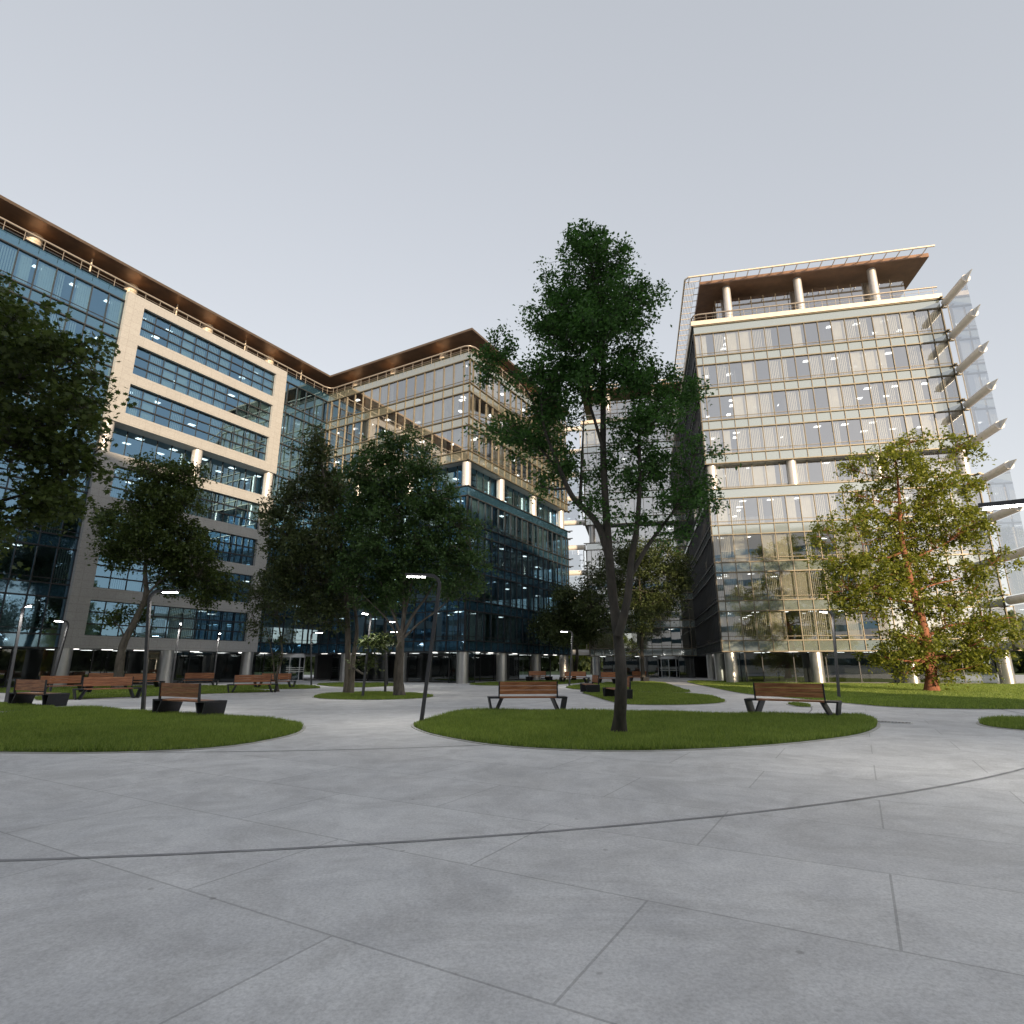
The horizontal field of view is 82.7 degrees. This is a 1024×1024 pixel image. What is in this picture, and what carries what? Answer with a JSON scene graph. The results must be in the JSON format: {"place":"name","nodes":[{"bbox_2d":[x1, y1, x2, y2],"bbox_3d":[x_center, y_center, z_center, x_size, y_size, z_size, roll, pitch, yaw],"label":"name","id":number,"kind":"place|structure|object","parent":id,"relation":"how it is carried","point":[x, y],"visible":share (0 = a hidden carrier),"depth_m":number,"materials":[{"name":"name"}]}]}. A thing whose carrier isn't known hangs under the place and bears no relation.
{"place":"outdoors","nodes":[
{"label":"outdoors","id":0,"kind":"place"},
{"bbox_2d":[0,675,1023,1023],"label":"paving","id":1,"kind":"structure","parent":0,"point":[904,907],"depth_m":4.55,"materials":[{"name":"grey concrete"}]},
{"bbox_2d":[4,604,31,701],"bbox_3d":[-22.562,6.409,26.521,1.110,4.351,0.240,-10,-18,34],"label":"street lamp","id":2,"kind":"object","parent":1,"relation":"on","point":[14,653],"visible":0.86,"depth_m":26.67,"materials":[{"name":"metal"}]},
{"bbox_2d":[0,271,137,580],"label":"maple tree","id":3,"kind":"object","parent":1,"relation":"on","point":[34,438],"visible":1,"depth_m":15.87,"materials":[{"name":"green plant"}]},
{"bbox_2d":[72,677,141,699],"bbox_3d":[-20.202,8.796,29.121,2.850,1.040,0.805,13,-20,-40],"label":"park bench","id":4,"kind":"object","parent":1,"relation":"on","point":[105,681],"visible":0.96,"depth_m":29.34,"materials":[{"name":"wood"}]},
{"bbox_2d":[0,705,303,751],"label":"lawn","id":5,"kind":"structure","parent":1,"relation":"on","point":[145,750],"depth_m":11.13,"materials":[{"name":"green plant"}]},
{"bbox_2d":[152,682,226,715],"bbox_3d":[-10.701,6.190,19.256,2.850,1.040,0.805,-8,-17,28],"label":"park bench","id":6,"kind":"object","parent":5,"relation":"on","point":[203,706],"visible":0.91,"depth_m":18.97,"materials":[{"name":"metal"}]},
{"bbox_2d":[0,725,305,753],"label":"kerb","id":7,"kind":"structure","parent":1,"relation":"on","point":[303,729],"depth_m":11.06,"materials":[{"name":"concrete"}]},
{"bbox_2d":[34,691,273,700],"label":"kerb","id":8,"kind":"structure","parent":1,"relation":"on","point":[146,696],"depth_m":30.01,"materials":[{"name":"concrete"}]},
{"bbox_2d":[35,689,273,699],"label":"lawn","id":9,"kind":"structure","parent":1,"relation":"on","point":[140,696],"depth_m":33.85,"materials":[{"name":"green plant"}]},
{"bbox_2d":[141,589,179,710],"bbox_3d":[-12.973,4.994,21.166,1.110,4.351,0.240,0,-15,0],"label":"street lamp","id":10,"kind":"object","parent":1,"relation":"on","point":[145,663],"visible":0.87,"depth_m":21.19,"materials":[{"name":"metal"}]},
{"bbox_2d":[213,632,220,682],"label":"street lamp","id":11,"kind":"object","parent":1,"relation":"on","point":[216,654],"visible":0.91,"depth_m":49.90,"materials":[{"name":"metal"}]},
{"bbox_2d":[227,675,277,692],"bbox_3d":[-15.901,10.532,35.696,2.850,1.040,0.805,8,-17,-27],"label":"park bench","id":12,"kind":"object","parent":1,"relation":"on","point":[253,678],"visible":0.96,"depth_m":35.92,"materials":[{"name":"wood"}]},
{"bbox_2d":[234,567,300,691],"bbox_3d":[-15.873,7.323,37.304,3.911,8.424,4.771,14,-20,-42],"label":"young tree","id":13,"kind":"object","parent":1,"relation":"on","point":[253,592],"visible":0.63,"depth_m":37.17,"materials":[{"name":"green plant"}]},
{"bbox_2d":[0,195,574,687],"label":"office building","id":14,"kind":"structure","parent":1,"relation":"on","point":[234,407],"depth_m":58.15,"materials":[{"name":"blue glass"}]},
{"bbox_2d":[277,654,305,680],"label":"revolving door","id":15,"kind":"structure","parent":14,"relation":"in","point":[296,660],"depth_m":62.05,"materials":[{"name":"glass"}]},
{"bbox_2d":[310,631,322,684],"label":"street lamp","id":16,"kind":"object","parent":1,"relation":"on","point":[311,656],"visible":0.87,"depth_m":47.97,"materials":[{"name":"metal"}]},
{"bbox_2d":[184,689,559,709],"bbox_3d":[-6.999,9.812,30.919,19.208,0.001,19.209,0,-15,0],"label":"path joint","id":17,"kind":"object","parent":1,"relation":"on","point":[367,709],"visible":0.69,"depth_m":24.31,"materials":[{"name":"grey concrete"}]},
{"bbox_2d":[312,695,434,699],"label":"kerb","id":18,"kind":"structure","parent":1,"relation":"on","point":[386,699],"depth_m":28.23,"materials":[{"name":"concrete"}]},
{"bbox_2d":[314,690,432,699],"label":"lawn","id":19,"kind":"structure","parent":1,"relation":"on","point":[368,699],"depth_m":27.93,"materials":[{"name":"green plant"}]},
{"bbox_2d":[248,422,401,692],"bbox_3d":[-11.026,2.523,35.314,10.285,16.591,8.253,0,-15,0],"label":"twin trunk tree","id":20,"kind":"object","parent":19,"relation":"on","point":[286,575],"visible":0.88,"depth_m":34.73,"materials":[{"name":"green plant"}]},
{"bbox_2d":[361,611,371,695],"bbox_3d":[-7.702,7.419,30.347,0.240,4.351,1.110,-3,-15,12],"label":"street lamp","id":21,"kind":"object","parent":19,"relation":"on","point":[366,657],"visible":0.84,"depth_m":30.55,"materials":[{"name":"metal"}]},
{"bbox_2d":[384,620,393,691],"bbox_3d":[-7.573,8.799,35.573,0.240,4.351,1.110,-5,-16,19],"label":"street lamp","id":22,"kind":"object","parent":19,"relation":"on","point":[385,682],"visible":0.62,"depth_m":35.15,"materials":[{"name":"metal"}]},
{"bbox_2d":[317,422,499,695],"bbox_3d":[-5.838,2.532,33.422,10.686,15.717,7.031,0,-15,0],"label":"round crown tree","id":23,"kind":"object","parent":19,"relation":"on","point":[387,591],"visible":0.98,"depth_m":32.92,"materials":[{"name":"green plant"}]},
{"bbox_2d":[0,682,1023,860],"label":"path joint","id":24,"kind":"object","parent":1,"relation":"on","point":[489,835],"visible":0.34,"depth_m":5.60,"materials":[{"name":"grey concrete"}]},
{"bbox_2d":[222,684,811,751],"bbox_3d":[-6.998,9.812,30.919,41.106,0.001,41.108,0,-15,0],"label":"path joint","id":25,"kind":"object","parent":1,"relation":"on","point":[411,747],"visible":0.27,"depth_m":11.55,"materials":[{"name":"grey concrete"}]},
{"bbox_2d":[487,681,567,709],"bbox_3d":[0.550,6.701,21.189,2.850,1.040,0.805,2,-15,-6],"label":"park bench","id":26,"kind":"object","parent":1,"relation":"on","point":[527,687],"visible":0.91,"depth_m":20.92,"materials":[{"name":"wood"}]},
{"bbox_2d":[411,722,879,751],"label":"kerb","id":27,"kind":"structure","parent":1,"relation":"on","point":[870,731],"depth_m":11.76,"materials":[{"name":"concrete"}]},
{"bbox_2d":[413,707,877,749],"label":"lawn","id":28,"kind":"structure","parent":1,"relation":"on","point":[636,749],"depth_m":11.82,"materials":[{"name":"green plant"}]},
{"bbox_2d":[405,573,440,719],"bbox_3d":[-2.727,3.988,17.357,1.110,4.351,0.240,0,-15,0],"label":"street lamp","id":29,"kind":"object","parent":28,"relation":"on","point":[423,706],"visible":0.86,"depth_m":17.37,"materials":[{"name":"metal"}]},
{"bbox_2d":[458,218,741,731],"bbox_3d":[2.210,-1.686,15.452,6.448,14.713,5.380,9,-17,-32],"label":"tall forked tree","id":30,"kind":"object","parent":28,"relation":"on","point":[594,317],"visible":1,"depth_m":15.46,"materials":[{"name":"green plant"}]},
{"bbox_2d":[744,682,841,715],"bbox_3d":[9.249,6.190,19.256,2.850,1.040,0.805,-11,-18,35],"label":"park bench","id":31,"kind":"object","parent":28,"relation":"on","point":[802,689],"visible":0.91,"depth_m":19.03,"materials":[{"name":"wood"}]},
{"bbox_2d":[583,690,724,704],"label":"lawn","id":32,"kind":"structure","parent":1,"relation":"on","point":[663,704],"depth_m":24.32,"materials":[{"name":"green plant"}]},
{"bbox_2d":[580,675,599,692],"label":"park bench","id":33,"kind":"object","parent":32,"relation":"on","point":[589,687],"visible":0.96,"depth_m":34.63,"materials":[{"name":"metal"}]},
{"bbox_2d":[602,677,632,698],"bbox_3d":[5.202,8.693,28.733,0.805,1.040,2.850,1,-15,-5],"label":"park bench","id":34,"kind":"object","parent":32,"relation":"on","point":[608,691],"visible":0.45,"depth_m":28.49,"materials":[{"name":"metal"}]},
{"bbox_2d":[582,693,726,704],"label":"kerb","id":35,"kind":"structure","parent":1,"relation":"on","point":[634,704],"depth_m":25.73,"materials":[{"name":"concrete"}]},
{"bbox_2d":[554,245,1023,683],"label":"office building","id":36,"kind":"structure","parent":1,"relation":"on","point":[814,375],"depth_m":59.70,"materials":[{"name":"beige glass"}]},
{"bbox_2d":[657,656,679,677],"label":"revolving door","id":37,"kind":"structure","parent":36,"relation":"in","point":[668,666],"depth_m":78.34,"materials":[{"name":"glass"}]},
{"bbox_2d":[592,280,892,419],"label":"penthouse window","id":38,"kind":"structure","parent":36,"relation":"in","point":[714,308],"depth_m":65.87,"materials":[{"name":"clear glass"}]},
{"bbox_2d":[687,682,1023,709],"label":"kerb","id":39,"kind":"structure","parent":1,"relation":"on","point":[885,706],"depth_m":22.73,"materials":[{"name":"concrete"}]},
{"bbox_2d":[687,680,1023,708],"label":"lawn","id":40,"kind":"structure","parent":1,"relation":"on","point":[882,705],"depth_m":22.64,"materials":[{"name":"green plant"}]},
{"bbox_2d":[819,610,840,696],"bbox_3d":[16.107,7.141,29.294,1.110,4.351,0.240,8,-17,-29],"label":"street lamp","id":41,"kind":"object","parent":40,"relation":"on","point":[835,653],"visible":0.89,"depth_m":29.45,"materials":[{"name":"metal"}]},
{"bbox_2d":[795,425,1023,690],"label":"red bark tree","id":42,"kind":"object","parent":40,"relation":"on","point":[928,658],"visible":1,"depth_m":37.94,"materials":[{"name":"plant"}]},
{"bbox_2d":[877,721,912,723],"bbox_3d":[10.832,6.081,16.831,1.240,0.024,0.440,-11,-19,37],"label":"drain grate","id":43,"kind":"object","parent":1,"relation":"on","point":[895,722],"visible":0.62,"depth_m":16.64,"materials":[{"name":"metal"}]},
{"bbox_2d":[976,721,1023,730],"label":"kerb","id":44,"kind":"structure","parent":1,"relation":"on","point":[977,722],"depth_m":15.38,"materials":[{"name":"concrete"}]},
{"bbox_2d":[978,498,1023,510],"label":"street lamp","id":45,"kind":"object","parent":1,"relation":"on","point":[1009,503],"visible":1,"depth_m":9.99,"materials":[{"name":"metal"}]},
{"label":"lawn","id":46,"kind":"structure","parent":1,"relation":"on","visible":0},
{"bbox_2d":[593,672,614,683],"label":"park bench","id":47,"kind":"object","parent":46,"relation":"on","point":[605,674],"visible":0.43,"depth_m":51.79,"materials":[{"name":"wood"}]},
{"bbox_2d":[567,681,690,691],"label":"grass","id":48,"kind":"structure","parent":46,"relation":"on","point":[652,686],"depth_m":42.95,"materials":[{"name":"green plant"}]},
{"bbox_2d":[569,535,701,680],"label":"slender tree","id":49,"kind":"object","parent":46,"relation":"on","point":[674,570],"visible":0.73,"depth_m":58.78,"materials":[{"name":"green plant"}]},
{"bbox_2d":[627,671,648,681],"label":"park bench","id":50,"kind":"object","parent":46,"relation":"on","point":[638,673],"visible":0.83,"depth_m":58.85,"materials":[{"name":"wood"}]},
{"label":"lawn","id":51,"kind":"structure","parent":1,"relation":"on","visible":0},
{"bbox_2d":[788,701,810,706],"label":"grass","id":52,"kind":"structure","parent":51,"relation":"on","point":[800,704],"depth_m":23.68,"materials":[{"name":"green plant"}]},
{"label":"lawn","id":53,"kind":"structure","parent":1,"relation":"on","visible":0},
{"bbox_2d":[977,714,1023,728],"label":"grass","id":54,"kind":"structure","parent":53,"relation":"on","point":[1010,722],"depth_m":16.03,"materials":[{"name":"green plant"}]},
{"bbox_2d":[0,0,1023,643],"label":"sky","id":55,"kind":"structure","parent":0,"point":[346,184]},
{"bbox_2d":[304,670,1023,674],"bbox_3d":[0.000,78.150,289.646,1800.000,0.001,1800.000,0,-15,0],"label":"ground","id":56,"kind":"structure","parent":0,"point":[555,672],"depth_m":121.84,"materials":[{"name":"green plant"}]},
{"bbox_2d":[556,640,591,671],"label":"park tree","id":57,"kind":"object","parent":56,"relation":"on","point":[582,648],"visible":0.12,"depth_m":114.78,"materials":[{"name":"green plant"}]},
{"bbox_2d":[588,634,612,673],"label":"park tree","id":58,"kind":"object","parent":56,"relation":"on","point":[599,643],"visible":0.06,"depth_m":119.46,"materials":[{"name":"green plant"}]},
{"bbox_2d":[259,610,1023,672],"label":"wood","id":59,"kind":"object","parent":56,"relation":"on","point":[586,665],"visible":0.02,"depth_m":156.72,"materials":[{"name":"green plant"}]},
{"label":"lawn","id":60,"kind":"structure","parent":0,"visible":0},
{"bbox_2d":[0,702,54,710],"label":"grass","id":61,"kind":"structure","parent":60,"relation":"on","point":[5,706],"depth_m":22.57,"materials":[{"name":"green plant"}]},
{"bbox_2d":[8,679,69,705],"bbox_3d":[-19.601,7.467,24.090,2.850,1.040,0.805,-6,-16,23],"label":"park bench","id":62,"kind":"object","parent":60,"relation":"on","point":[48,698],"visible":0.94,"depth_m":23.81,"materials":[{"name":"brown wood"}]},
{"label":"lawn","id":63,"kind":"structure","parent":0,"visible":0},
{"bbox_2d":[48,619,68,691],"bbox_3d":[-27.913,8.787,35.528,0.240,4.351,1.110,-2,-15,7],"label":"street lamp","id":64,"kind":"object","parent":63,"relation":"on","point":[60,651],"visible":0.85,"depth_m":35.88,"materials":[{"name":"metal"}]},
{"bbox_2d":[31,675,93,695],"bbox_3d":[-25.602,9.868,33.181,0.805,1.040,2.850,-8,-17,27],"label":"park bench","id":65,"kind":"object","parent":63,"relation":"on","point":[60,679],"visible":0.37,"depth_m":33.44,"materials":[{"name":"wood"}]},
{"bbox_2d":[82,673,113,680],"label":"park bench","id":66,"kind":"object","parent":63,"relation":"on","point":[100,674],"visible":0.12,"depth_m":45.26,"materials":[{"name":"wood"}]},
{"bbox_2d":[124,673,164,687],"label":"park bench","id":67,"kind":"object","parent":63,"relation":"on","point":[140,677],"visible":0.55,"depth_m":42.11,"materials":[{"name":"wood"}]},
{"bbox_2d":[0,684,319,694],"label":"grass","id":68,"kind":"structure","parent":63,"relation":"on","point":[68,689],"depth_m":40.42,"materials":[{"name":"green plant"}]},
{"bbox_2d":[85,448,247,687],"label":"maple tree","id":69,"kind":"object","parent":63,"relation":"on","point":[172,551],"visible":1,"depth_m":42.14,"materials":[{"name":"green plant"}]},
{"bbox_2d":[170,622,181,687],"bbox_3d":[-21.943,9.430,37.960,0.240,4.351,1.110,9,-17,-31],"label":"street lamp","id":70,"kind":"object","parent":63,"relation":"on","point":[180,623],"visible":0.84,"depth_m":38.22,"materials":[{"name":"metal"}]},
{"bbox_2d":[177,673,218,684],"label":"park bench","id":71,"kind":"object","parent":63,"relation":"on","point":[197,675],"visible":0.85,"depth_m":45.89,"materials":[{"name":"wood"}]},
{"bbox_2d":[253,673,295,686],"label":"park bench","id":72,"kind":"object","parent":63,"relation":"on","point":[284,675],"visible":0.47,"depth_m":43.12,"materials":[{"name":"wood"}]},
{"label":"lawn","id":73,"kind":"structure","parent":0,"visible":0},
{"bbox_2d":[469,679,590,684],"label":"grass","id":74,"kind":"structure","parent":73,"relation":"on","point":[566,681],"depth_m":55.98,"materials":[{"name":"green plant"}]},
{"bbox_2d":[526,671,552,680],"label":"park bench","id":75,"kind":"object","parent":73,"relation":"on","point":[547,678],"visible":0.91,"depth_m":60.29,"materials":[{"name":"wood"}]},
{"bbox_2d":[525,580,608,679],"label":"round crown tree","id":76,"kind":"object","parent":73,"relation":"on","point":[548,625],"visible":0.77,"depth_m":60.24,"materials":[{"name":"green plant"}]},
{"bbox_2d":[559,671,589,682],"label":"park bench","id":77,"kind":"object","parent":73,"relation":"on","point":[576,674],"visible":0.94,"depth_m":55.93,"materials":[{"name":"wood"}]},
{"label":"lawn","id":78,"kind":"structure","parent":0,"visible":0},
{"bbox_2d":[318,682,392,686],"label":"grass","id":79,"kind":"structure","parent":78,"relation":"on","point":[360,684],"depth_m":48.13,"materials":[{"name":"green plant"}]},
{"bbox_2d":[386,631,396,684],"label":"street lamp","id":80,"kind":"object","parent":78,"relation":"on","point":[386,663],"visible":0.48,"depth_m":46.75,"materials":[{"name":"metal"}]},
{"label":"kerb","id":81,"kind":"structure","parent":0,"visible":0},
{"bbox_2d":[560,630,572,685],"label":"street lamp","id":82,"kind":"object","parent":81,"relation":"on","point":[570,654],"visible":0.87,"depth_m":46.41,"materials":[{"name":"metal"}]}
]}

